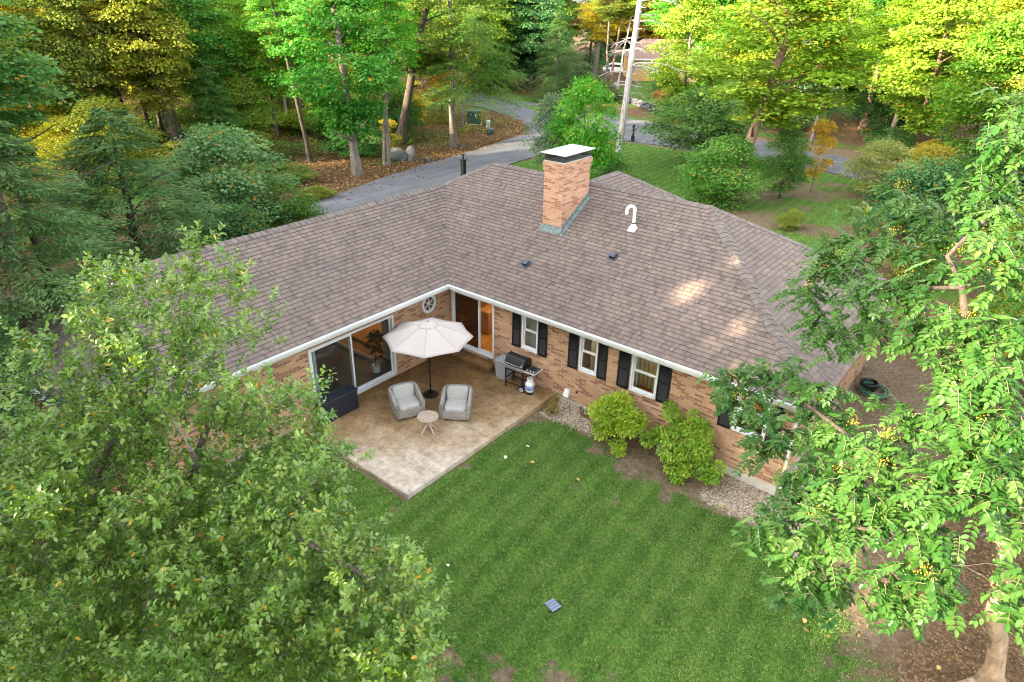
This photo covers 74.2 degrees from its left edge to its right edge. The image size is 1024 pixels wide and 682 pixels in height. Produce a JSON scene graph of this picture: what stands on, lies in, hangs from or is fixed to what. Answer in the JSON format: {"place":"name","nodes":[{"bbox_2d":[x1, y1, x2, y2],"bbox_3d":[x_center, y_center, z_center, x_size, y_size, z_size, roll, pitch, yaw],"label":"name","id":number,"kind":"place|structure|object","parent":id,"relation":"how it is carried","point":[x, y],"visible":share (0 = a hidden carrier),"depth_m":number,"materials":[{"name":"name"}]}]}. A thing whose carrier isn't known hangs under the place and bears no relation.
{"place":"outdoors","nodes":[
{"label":"outdoors","id":0,"kind":"place"},
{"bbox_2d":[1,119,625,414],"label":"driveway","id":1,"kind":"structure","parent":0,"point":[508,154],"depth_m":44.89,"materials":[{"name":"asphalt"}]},
{"bbox_2d":[18,418,909,681],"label":"grass","id":2,"kind":"structure","parent":0,"point":[572,550],"depth_m":14.69,"materials":[{"name":"green"}]},
{"bbox_2d":[0,3,1023,681],"bbox_3d":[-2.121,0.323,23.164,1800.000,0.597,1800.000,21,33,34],"label":"ground","id":3,"kind":"structure","parent":0,"point":[902,377],"depth_m":15.32,"materials":[{"name":"plant"}]},
{"bbox_2d":[0,85,67,157],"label":"tree","id":4,"kind":"object","parent":3,"relation":"on","point":[24,133],"visible":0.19,"depth_m":46.00,"materials":[{"name":"green plant"}]},
{"bbox_2d":[0,0,87,267],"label":"oak tree","id":5,"kind":"object","parent":3,"relation":"on","point":[20,91],"visible":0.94,"depth_m":26.30,"materials":[{"name":"green plant"}]},
{"bbox_2d":[29,114,88,169],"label":"tree","id":6,"kind":"object","parent":3,"relation":"on","point":[52,135],"visible":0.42,"depth_m":42.90,"materials":[{"name":"yellow plant"}]},
{"bbox_2d":[9,0,127,146],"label":"tree","id":7,"kind":"object","parent":3,"relation":"on","point":[61,18],"visible":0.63,"depth_m":42.74,"materials":[{"name":"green plant"}]},
{"bbox_2d":[0,315,152,570],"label":"hemlock tree","id":8,"kind":"object","parent":3,"relation":"on","point":[3,336],"visible":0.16,"depth_m":13.27,"materials":[{"name":"green plant"}]},
{"bbox_2d":[13,0,142,112],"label":"tree","id":9,"kind":"object","parent":3,"relation":"on","point":[83,37],"visible":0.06,"depth_m":45.74,"materials":[{"name":"green plant"}]},
{"bbox_2d":[0,120,171,407],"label":"hemlock tree","id":10,"kind":"object","parent":3,"relation":"on","point":[34,228],"visible":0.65,"depth_m":16.49,"materials":[{"name":"green plant"}]},
{"bbox_2d":[43,93,171,177],"bbox_3d":[-25.754,-12.950,42.705,6.330,5.090,6.662,3,27,4],"label":"tree","id":11,"kind":"object","parent":3,"relation":"on","point":[106,105],"visible":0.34,"depth_m":41.83,"materials":[{"name":"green plant"}]},
{"bbox_2d":[7,107,234,313],"bbox_3d":[-13.829,-4.255,23.701,8.400,7.424,8.727,-14,31,-27],"label":"hemlock tree","id":12,"kind":"object","parent":3,"relation":"on","point":[101,206],"visible":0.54,"depth_m":22.93,"materials":[{"name":"green plant"}]},
{"bbox_2d":[86,0,195,146],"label":"tree","id":13,"kind":"object","parent":3,"relation":"on","point":[167,4],"visible":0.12,"depth_m":47.12,"materials":[{"name":"green plant"}]},
{"bbox_2d":[84,0,200,150],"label":"tree","id":14,"kind":"object","parent":3,"relation":"on","point":[116,15],"visible":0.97,"depth_m":44.74,"materials":[{"name":"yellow plant"}]},
{"bbox_2d":[98,6,194,135],"bbox_3d":[-27.509,-22.605,51.501,9.250,14.164,8.527,21,33,34],"label":"tree","id":15,"kind":"object","parent":3,"relation":"on","point":[160,123],"visible":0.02,"depth_m":51.83,"materials":[{"name":"green plant"}]},
{"bbox_2d":[131,140,204,177],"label":"shrub","id":16,"kind":"object","parent":3,"relation":"on","point":[164,149],"visible":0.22,"depth_m":42.62,"materials":[{"name":"green plant"}]},
{"bbox_2d":[146,0,252,138],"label":"tree","id":17,"kind":"object","parent":3,"relation":"on","point":[199,15],"visible":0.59,"depth_m":49.19,"materials":[{"name":"green plant"}]},
{"bbox_2d":[176,61,254,138],"bbox_3d":[-21.494,-16.804,48.930,5.673,6.403,5.460,-14,31,-27],"label":"tree","id":18,"kind":"object","parent":3,"relation":"on","point":[210,99],"visible":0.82,"depth_m":48.34,"materials":[{"name":"green plant"}]},
{"bbox_2d":[180,64,264,118],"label":"tree","id":19,"kind":"object","parent":3,"relation":"on","point":[215,66],"visible":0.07,"depth_m":58.94,"materials":[{"name":"green plant"}]},
{"bbox_2d":[203,0,253,113],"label":"tree","id":20,"kind":"object","parent":3,"relation":"on","point":[229,6],"visible":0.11,"depth_m":59.09,"materials":[{"name":"green plant"}]},
{"bbox_2d":[0,219,457,681],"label":"broadleaf tree","id":21,"kind":"object","parent":3,"relation":"on","point":[48,492],"visible":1,"depth_m":9.59,"materials":[{"name":"green plant"}]},
{"bbox_2d":[149,120,315,239],"bbox_3d":[-13.359,-7.411,31.658,7.568,5.739,7.593,21,33,34],"label":"dogwood tree","id":22,"kind":"object","parent":3,"relation":"on","point":[239,186],"visible":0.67,"depth_m":30.28,"materials":[{"name":"green plant"}]},
{"bbox_2d":[192,203,272,245],"bbox_3d":[-11.304,-4.313,28.407,4.551,3.075,4.418,21,33,34],"label":"shrub","id":23,"kind":"object","parent":3,"relation":"on","point":[239,220],"visible":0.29,"depth_m":27.79,"materials":[{"name":"green plant"}]},
{"bbox_2d":[202,73,284,141],"bbox_3d":[-20.807,-17.816,52.112,6.662,5.305,6.330,5,28,8],"label":"tree","id":24,"kind":"object","parent":3,"relation":"on","point":[251,105],"visible":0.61,"depth_m":51.50,"materials":[{"name":"green plant"}]},
{"bbox_2d":[223,129,291,161],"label":"shrub","id":25,"kind":"object","parent":3,"relation":"on","point":[258,134],"visible":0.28,"depth_m":48.00,"materials":[{"name":"green plant"}]},
{"bbox_2d":[210,0,314,136],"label":"tree","id":26,"kind":"object","parent":3,"relation":"on","point":[247,36],"visible":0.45,"depth_m":51.78,"materials":[{"name":"green plant"}]},
{"bbox_2d":[0,88,529,247],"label":"undergrowth","id":27,"kind":"object","parent":3,"relation":"on","point":[434,115],"visible":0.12,"depth_m":53.09,"materials":[{"name":"green plant"}]},
{"bbox_2d":[243,0,312,161],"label":"tree","id":28,"kind":"object","parent":3,"relation":"on","point":[271,19],"visible":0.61,"depth_m":43.81,"materials":[{"name":"green plant"}]},
{"bbox_2d":[249,162,319,183],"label":"shrub","id":29,"kind":"object","parent":3,"relation":"on","point":[291,169],"visible":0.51,"depth_m":42.27,"materials":[{"name":"green plant"}]},
{"bbox_2d":[250,181,327,228],"bbox_3d":[-10.950,-6.145,32.117,4.410,2.844,3.891,-8,29,-17],"label":"shrub","id":30,"kind":"object","parent":3,"relation":"on","point":[299,208],"visible":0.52,"depth_m":31.45,"materials":[{"name":"green plant"}]},
{"bbox_2d":[272,108,322,133],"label":"shrub","id":31,"kind":"object","parent":3,"relation":"on","point":[292,119],"visible":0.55,"depth_m":56.92,"materials":[{"name":"green plant"}]},
{"bbox_2d":[298,185,336,199],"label":"shrub","id":32,"kind":"object","parent":3,"relation":"on","point":[319,194],"visible":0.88,"depth_m":39.23,"materials":[{"name":"green plant"}]},
{"bbox_2d":[264,0,409,176],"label":"tree","id":33,"kind":"object","parent":3,"relation":"on","point":[348,120],"visible":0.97,"depth_m":40.93,"materials":[{"name":"green plant"}]},
{"bbox_2d":[303,86,372,137],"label":"tree","id":34,"kind":"object","parent":3,"relation":"on","point":[317,121],"visible":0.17,"depth_m":53.00,"materials":[{"name":"green plant"}]},
{"bbox_2d":[147,103,542,206],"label":"leaf litter","id":35,"kind":"object","parent":3,"relation":"on","point":[420,155],"visible":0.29,"depth_m":51.39,"materials":[{"name":"brown"}]},
{"bbox_2d":[317,122,393,157],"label":"shrub","id":36,"kind":"object","parent":3,"relation":"on","point":[367,149],"visible":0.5,"depth_m":48.08,"materials":[{"name":"green plant"}]},
{"bbox_2d":[342,0,423,165],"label":"tree","id":37,"kind":"object","parent":3,"relation":"on","point":[395,12],"visible":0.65,"depth_m":43.16,"materials":[{"name":"green plant"}]},
{"bbox_2d":[355,75,429,129],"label":"tree","id":38,"kind":"object","parent":3,"relation":"on","point":[400,92],"visible":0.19,"depth_m":55.70,"materials":[{"name":"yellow plant"}]},
{"bbox_2d":[369,90,425,138],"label":"shrub","id":39,"kind":"object","parent":3,"relation":"on","point":[411,118],"visible":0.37,"depth_m":54.12,"materials":[{"name":"green plant"}]},
{"bbox_2d":[391,145,415,161],"bbox_3d":[-8.119,-13.300,48.419,2.423,1.409,1.008,-3,28,-8],"label":"boulder","id":40,"kind":"object","parent":3,"relation":"on","point":[400,155],"visible":0.71,"depth_m":48.13,"materials":[{"name":"stone"}]},
{"bbox_2d":[298,354,556,498],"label":"patio","id":41,"kind":"structure","parent":3,"relation":"on","point":[410,462],"depth_m":18.95,"materials":[{"name":"concrete"}]},
{"bbox_2d":[315,383,358,422],"bbox_3d":[-4.990,1.784,19.299,0.470,0.655,1.200,21,33,34],"label":"deck box","id":42,"kind":"object","parent":41,"relation":"on","point":[343,400],"visible":0.72,"depth_m":19.20,"materials":[{"name":"black plastic"}]},
{"bbox_2d":[388,381,424,419],"bbox_3d":[-3.042,1.690,19.373,0.870,0.817,0.865,-12,30,-23],"label":"wicker armchair","id":43,"kind":"object","parent":41,"relation":"on","point":[406,400],"visible":0.98,"depth_m":19.24,"materials":[{"name":"grey wicker"}]},
{"bbox_2d":[417,410,437,434],"bbox_3d":[-2.306,2.281,18.609,0.574,0.512,0.574,1,27,1],"label":"side table","id":44,"kind":"object","parent":41,"relation":"on","point":[426,417],"visible":1,"depth_m":18.54,"materials":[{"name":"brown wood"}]},
{"bbox_2d":[383,317,473,398],"bbox_3d":[-2.432,0.503,19.852,2.423,2.510,2.423,11,29,18],"label":"patio umbrella","id":45,"kind":"object","parent":41,"relation":"on","point":[428,338],"visible":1,"depth_m":19.10,"materials":[{"name":"beige fabric"}]},
{"bbox_2d":[439,384,472,419],"bbox_3d":[-1.577,1.743,19.323,0.870,0.817,0.865,3,27,3],"label":"wicker armchair","id":46,"kind":"object","parent":41,"relation":"on","point":[456,401],"visible":1,"depth_m":19.16,"materials":[{"name":"grey wicker"}]},
{"bbox_2d":[447,349,494,372],"bbox_3d":[-1.324,0.610,22.244,1.830,0.170,0.466,21,33,34],"label":"concrete step","id":47,"kind":"object","parent":41,"relation":"on","point":[475,361],"visible":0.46,"depth_m":22.07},
{"bbox_2d":[504,351,542,392],"bbox_3d":[0.351,0.963,20.586,1.121,1.112,0.536,19,32,30],"label":"gas grill","id":48,"kind":"object","parent":41,"relation":"on","point":[518,363],"visible":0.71,"depth_m":20.40,"materials":[{"name":"black paint"}]},
{"bbox_2d":[382,0,480,145],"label":"tree","id":49,"kind":"object","parent":3,"relation":"on","point":[428,57],"visible":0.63,"depth_m":49.87,"materials":[{"name":"green plant"}]},
{"bbox_2d":[415,52,472,116],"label":"tree","id":50,"kind":"object","parent":3,"relation":"on","point":[432,82],"visible":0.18,"depth_m":62.60,"materials":[{"name":"green plant"}]},
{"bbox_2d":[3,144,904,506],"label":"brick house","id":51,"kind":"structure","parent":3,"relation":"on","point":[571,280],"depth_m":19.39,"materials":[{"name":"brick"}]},
{"bbox_2d":[307,314,396,408],"bbox_3d":[-4.629,0.633,19.895,0.180,2.066,3.076,21,33,34],"label":"sliding door","id":52,"kind":"structure","parent":51,"relation":"in","point":[393,372],"depth_m":20.16,"materials":[{"name":"white plastic"}]},
{"bbox_2d":[364,330,383,372],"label":"potted plant","id":53,"kind":"object","parent":51,"relation":"on","point":[374,336],"visible":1,"depth_m":21.02,"materials":[{"name":"green plant"}]},
{"bbox_2d":[451,290,493,358],"bbox_3d":[-1.251,-0.582,21.982,1.836,1.986,0.180,21,33,34],"label":"sliding door","id":54,"kind":"structure","parent":51,"relation":"in","point":[466,310],"depth_m":22.04,"materials":[{"name":"white plastic"}]},
{"bbox_2d":[519,316,538,356],"bbox_3d":[0.557,-0.220,20.498,0.702,1.293,0.155,21,33,34],"label":"window","id":55,"kind":"structure","parent":51,"relation":"in","point":[533,351],"depth_m":20.61,"materials":[{"name":"white plastic"}]},
{"bbox_2d":[576,336,598,379],"bbox_3d":[2.195,0.411,19.328,0.702,1.293,0.155,21,33,34],"label":"window","id":56,"kind":"structure","parent":51,"relation":"in","point":[587,372],"depth_m":19.43,"materials":[{"name":"white plastic"}]},
{"bbox_2d":[627,355,659,402],"bbox_3d":[3.592,0.950,18.329,0.902,1.293,0.155,21,33,34],"label":"window","id":57,"kind":"structure","parent":51,"relation":"in","point":[636,391],"depth_m":18.45,"materials":[{"name":"white plastic"}]},
{"bbox_2d":[430,0,496,128],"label":"tree","id":58,"kind":"object","parent":3,"relation":"on","point":[458,55],"visible":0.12,"depth_m":55.79,"materials":[{"name":"green plant"}]},
{"bbox_2d":[409,0,531,147],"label":"hemlock tree","id":59,"kind":"object","parent":3,"relation":"on","point":[453,90],"visible":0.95,"depth_m":49.84,"materials":[{"name":"green plant"}]},
{"bbox_2d":[477,0,538,87],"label":"tree","id":60,"kind":"object","parent":3,"relation":"on","point":[520,34],"visible":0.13,"depth_m":80.86,"materials":[{"name":"green plant"}]},
{"bbox_2d":[25,0,1020,99],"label":"woods","id":61,"kind":"object","parent":3,"relation":"on","point":[571,7],"visible":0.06,"depth_m":83.79,"materials":[{"name":"green plant"}]},
{"bbox_2d":[501,0,577,90],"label":"tree","id":62,"kind":"object","parent":3,"relation":"on","point":[531,66],"visible":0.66,"depth_m":80.03,"materials":[{"name":"green plant"}]},
{"bbox_2d":[518,91,579,164],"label":"tree","id":63,"kind":"object","parent":3,"relation":"on","point":[547,103],"visible":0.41,"depth_m":42.74,"materials":[{"name":"green plant"}]},
{"bbox_2d":[527,12,580,102],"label":"hemlock tree","id":64,"kind":"object","parent":3,"relation":"on","point":[550,35],"visible":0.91,"depth_m":75.08,"materials":[{"name":"green plant"}]},
{"bbox_2d":[536,47,599,92],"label":"tree","id":65,"kind":"object","parent":3,"relation":"on","point":[577,68],"visible":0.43,"depth_m":80.67,"materials":[{"name":"green plant"}]},
{"bbox_2d":[542,72,630,179],"bbox_3d":[4.382,-12.727,41.287,5.715,6.972,5.892,21,33,34],"label":"tree","id":66,"kind":"object","parent":3,"relation":"on","point":[588,138],"visible":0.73,"depth_m":40.07,"materials":[{"name":"green plant"}]},
{"bbox_2d":[573,11,613,81],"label":"tree","id":67,"kind":"object","parent":3,"relation":"on","point":[589,58],"visible":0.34,"depth_m":93.19,"materials":[{"name":"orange plant"}]},
{"bbox_2d":[576,0,626,77],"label":"tree","id":68,"kind":"object","parent":3,"relation":"on","point":[599,34],"visible":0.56,"depth_m":84.56,"materials":[{"name":"yellow plant"}]},
{"bbox_2d":[589,0,632,80],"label":"tree","id":69,"kind":"object","parent":3,"relation":"on","point":[609,15],"visible":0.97,"depth_m":81.50,"materials":[{"name":"yellow plant"}]},
{"bbox_2d":[593,152,634,176],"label":"shrub","id":70,"kind":"object","parent":3,"relation":"on","point":[615,166],"visible":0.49,"depth_m":44.27,"materials":[{"name":"green plant"}]},
{"bbox_2d":[586,389,650,457],"bbox_3d":[2.855,2.170,18.386,1.810,1.683,1.369,21,33,34],"label":"shrub","id":71,"kind":"object","parent":3,"relation":"on","point":[626,420],"visible":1,"depth_m":18.08,"materials":[{"name":"green plant"}]},
{"bbox_2d":[598,0,686,154],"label":"dead tree","id":72,"kind":"object","parent":3,"relation":"on","point":[628,81],"visible":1,"depth_m":46.67,"materials":[{"name":"white wood"}]},
{"bbox_2d":[623,39,699,81],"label":"neighbour house","id":73,"kind":"structure","parent":3,"relation":"on","point":[640,55],"depth_m":95.73,"materials":[{"name":"white paint"}]},
{"bbox_2d":[641,0,703,39],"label":"tree","id":74,"kind":"object","parent":3,"relation":"on","point":[666,6],"visible":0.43,"depth_m":98.07,"materials":[{"name":"green plant"}]},
{"bbox_2d":[638,399,727,485],"bbox_3d":[4.343,2.675,17.308,2.539,1.887,1.273,21,33,34],"label":"shrub","id":75,"kind":"object","parent":3,"relation":"on","point":[675,456],"visible":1,"depth_m":17.20,"materials":[{"name":"green plant"}]},
{"bbox_2d":[635,0,735,121],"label":"tree","id":76,"kind":"object","parent":3,"relation":"on","point":[696,10],"visible":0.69,"depth_m":62.12,"materials":[{"name":"green plant"}]},
{"bbox_2d":[631,85,773,164],"bbox_3d":[13.757,-15.010,47.601,9.616,5.562,8.932,21,33,34],"label":"tree","id":77,"kind":"object","parent":3,"relation":"on","point":[723,125],"visible":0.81,"depth_m":46.37,"materials":[{"name":"green plant"}]},
{"bbox_2d":[678,0,754,87],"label":"tree","id":78,"kind":"object","parent":3,"relation":"on","point":[724,3],"visible":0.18,"depth_m":69.00,"materials":[{"name":"green plant"}]},
{"bbox_2d":[672,133,778,212],"bbox_3d":[12.004,-9.677,38.617,5.810,4.224,6.056,21,33,34],"label":"bush","id":79,"kind":"object","parent":3,"relation":"on","point":[725,182],"visible":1,"depth_m":37.87,"materials":[{"name":"green plant"}]},
{"bbox_2d":[719,0,812,125],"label":"tree","id":80,"kind":"object","parent":3,"relation":"on","point":[743,57],"visible":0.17,"depth_m":60.17,"materials":[{"name":"green plant"}]},
{"bbox_2d":[748,125,817,197],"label":"tree","id":81,"kind":"object","parent":3,"relation":"on","point":[790,163],"visible":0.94,"depth_m":39.64,"materials":[{"name":"green plant"}]},
{"bbox_2d":[676,0,898,205],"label":"tree","id":82,"kind":"object","parent":3,"relation":"on","point":[776,107],"visible":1,"depth_m":35.82,"materials":[{"name":"green plant"}]},
{"bbox_2d":[771,208,806,230],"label":"shrub","id":83,"kind":"object","parent":3,"relation":"on","point":[793,221],"visible":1,"depth_m":35.14,"materials":[{"name":"green plant"}]},
{"bbox_2d":[769,63,839,127],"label":"tree","id":84,"kind":"object","parent":3,"relation":"on","point":[828,110],"visible":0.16,"depth_m":59.94,"materials":[{"name":"green plant"}]},
{"bbox_2d":[800,119,838,192],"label":"sapling","id":85,"kind":"object","parent":3,"relation":"on","point":[822,126],"visible":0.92,"depth_m":41.06,"materials":[{"name":"orange plant"}]},
{"bbox_2d":[808,0,880,143],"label":"tree","id":86,"kind":"object","parent":3,"relation":"on","point":[860,44],"visible":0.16,"depth_m":52.46,"materials":[{"name":"green plant"}]},
{"bbox_2d":[696,79,1023,681],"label":"pinnate tree","id":87,"kind":"object","parent":3,"relation":"on","point":[847,504],"visible":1,"depth_m":10.80,"materials":[{"name":"green plant"}]},
{"bbox_2d":[837,10,884,120],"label":"tree","id":88,"kind":"object","parent":3,"relation":"on","point":[850,90],"visible":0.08,"depth_m":67.73,"materials":[{"name":"green plant"}]},
{"bbox_2d":[839,137,923,196],"bbox_3d":[22.558,-10.512,41.164,5.131,3.722,4.534,21,33,34],"label":"bush","id":89,"kind":"object","parent":3,"relation":"on","point":[867,161],"visible":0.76,"depth_m":40.47,"materials":[{"name":"green plant"}]},
{"bbox_2d":[839,82,929,137],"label":"tree","id":90,"kind":"object","parent":3,"relation":"on","point":[875,107],"visible":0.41,"depth_m":57.24,"materials":[{"name":"green plant"}]},
{"bbox_2d":[848,0,922,128],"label":"tree","id":91,"kind":"object","parent":3,"relation":"on","point":[879,6],"visible":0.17,"depth_m":59.14,"materials":[{"name":"green plant"}]},
{"bbox_2d":[862,125,918,158],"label":"shrub","id":92,"kind":"object","parent":3,"relation":"on","point":[903,138],"visible":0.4,"depth_m":51.59,"materials":[{"name":"green plant"}]},
{"bbox_2d":[790,488,1023,681],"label":"leaf litter","id":93,"kind":"object","parent":3,"relation":"on","point":[932,638],"visible":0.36,"depth_m":13.26,"materials":[{"name":"brown"}]},
{"bbox_2d":[855,0,973,137],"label":"tree","id":94,"kind":"object","parent":3,"relation":"on","point":[906,4],"visible":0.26,"depth_m":52.34,"materials":[{"name":"green plant"}]},
{"bbox_2d":[884,243,959,281],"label":"shrub","id":95,"kind":"object","parent":3,"relation":"on","point":[930,270],"visible":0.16,"depth_m":29.01,"materials":[{"name":"green plant"}]},
{"bbox_2d":[858,153,993,244],"bbox_3d":[20.501,-7.140,33.882,6.121,4.330,5.695,-4,28,-9],"label":"bush","id":96,"kind":"object","parent":3,"relation":"on","point":[923,181],"visible":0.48,"depth_m":33.13,"materials":[{"name":"green plant"}]},
{"bbox_2d":[881,143,980,193],"bbox_3d":[26.100,-10.759,42.239,5.125,3.300,4.869,-4,28,-9],"label":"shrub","id":97,"kind":"object","parent":3,"relation":"on","point":[938,150],"visible":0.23,"depth_m":41.48,"materials":[{"name":"orange plant"}]},
{"bbox_2d":[865,0,1010,156],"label":"tree","id":98,"kind":"object","parent":3,"relation":"on","point":[939,12],"visible":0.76,"depth_m":48.66,"materials":[{"name":"yellow plant"}]},
{"bbox_2d":[916,127,1023,235],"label":"tree","id":99,"kind":"object","parent":3,"relation":"on","point":[1020,170],"visible":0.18,"depth_m":32.97,"materials":[{"name":"green plant"}]},
{"bbox_2d":[922,9,1023,169],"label":"tree","id":100,"kind":"object","parent":3,"relation":"on","point":[985,64],"visible":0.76,"depth_m":42.41,"materials":[{"name":"green plant"}]},
{"bbox_2d":[943,294,1023,359],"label":"shrub","id":101,"kind":"object","parent":3,"relation":"on","point":[1001,312],"visible":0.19,"depth_m":23.47,"materials":[{"name":"green plant"}]},
{"bbox_2d":[948,0,1023,131],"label":"tree","id":102,"kind":"object","parent":3,"relation":"on","point":[1015,5],"visible":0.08,"depth_m":52.04,"materials":[{"name":"green plant"}]},
{"bbox_2d":[952,187,1023,312],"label":"tree","id":103,"kind":"object","parent":3,"relation":"on","point":[1017,226],"visible":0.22,"depth_m":26.25,"materials":[{"name":"green plant"}]},
{"bbox_2d":[969,263,1023,370],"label":"tree","id":104,"kind":"object","parent":3,"relation":"on","point":[1000,301],"visible":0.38,"depth_m":20.65,"materials":[{"name":"green plant"}]},
{"bbox_2d":[354,139,869,245],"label":"front lawn grass","id":105,"kind":"structure","parent":0,"point":[642,151],"depth_m":44.91,"materials":[{"name":"green"}]},
{"bbox_2d":[241,63,1023,207],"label":"road","id":106,"kind":"structure","parent":0,"point":[522,113],"depth_m":59.48,"materials":[{"name":"asphalt"}]},
{"bbox_2d":[539,398,827,556],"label":"gravel","id":107,"kind":"structure","parent":0,"point":[724,493],"depth_m":17.05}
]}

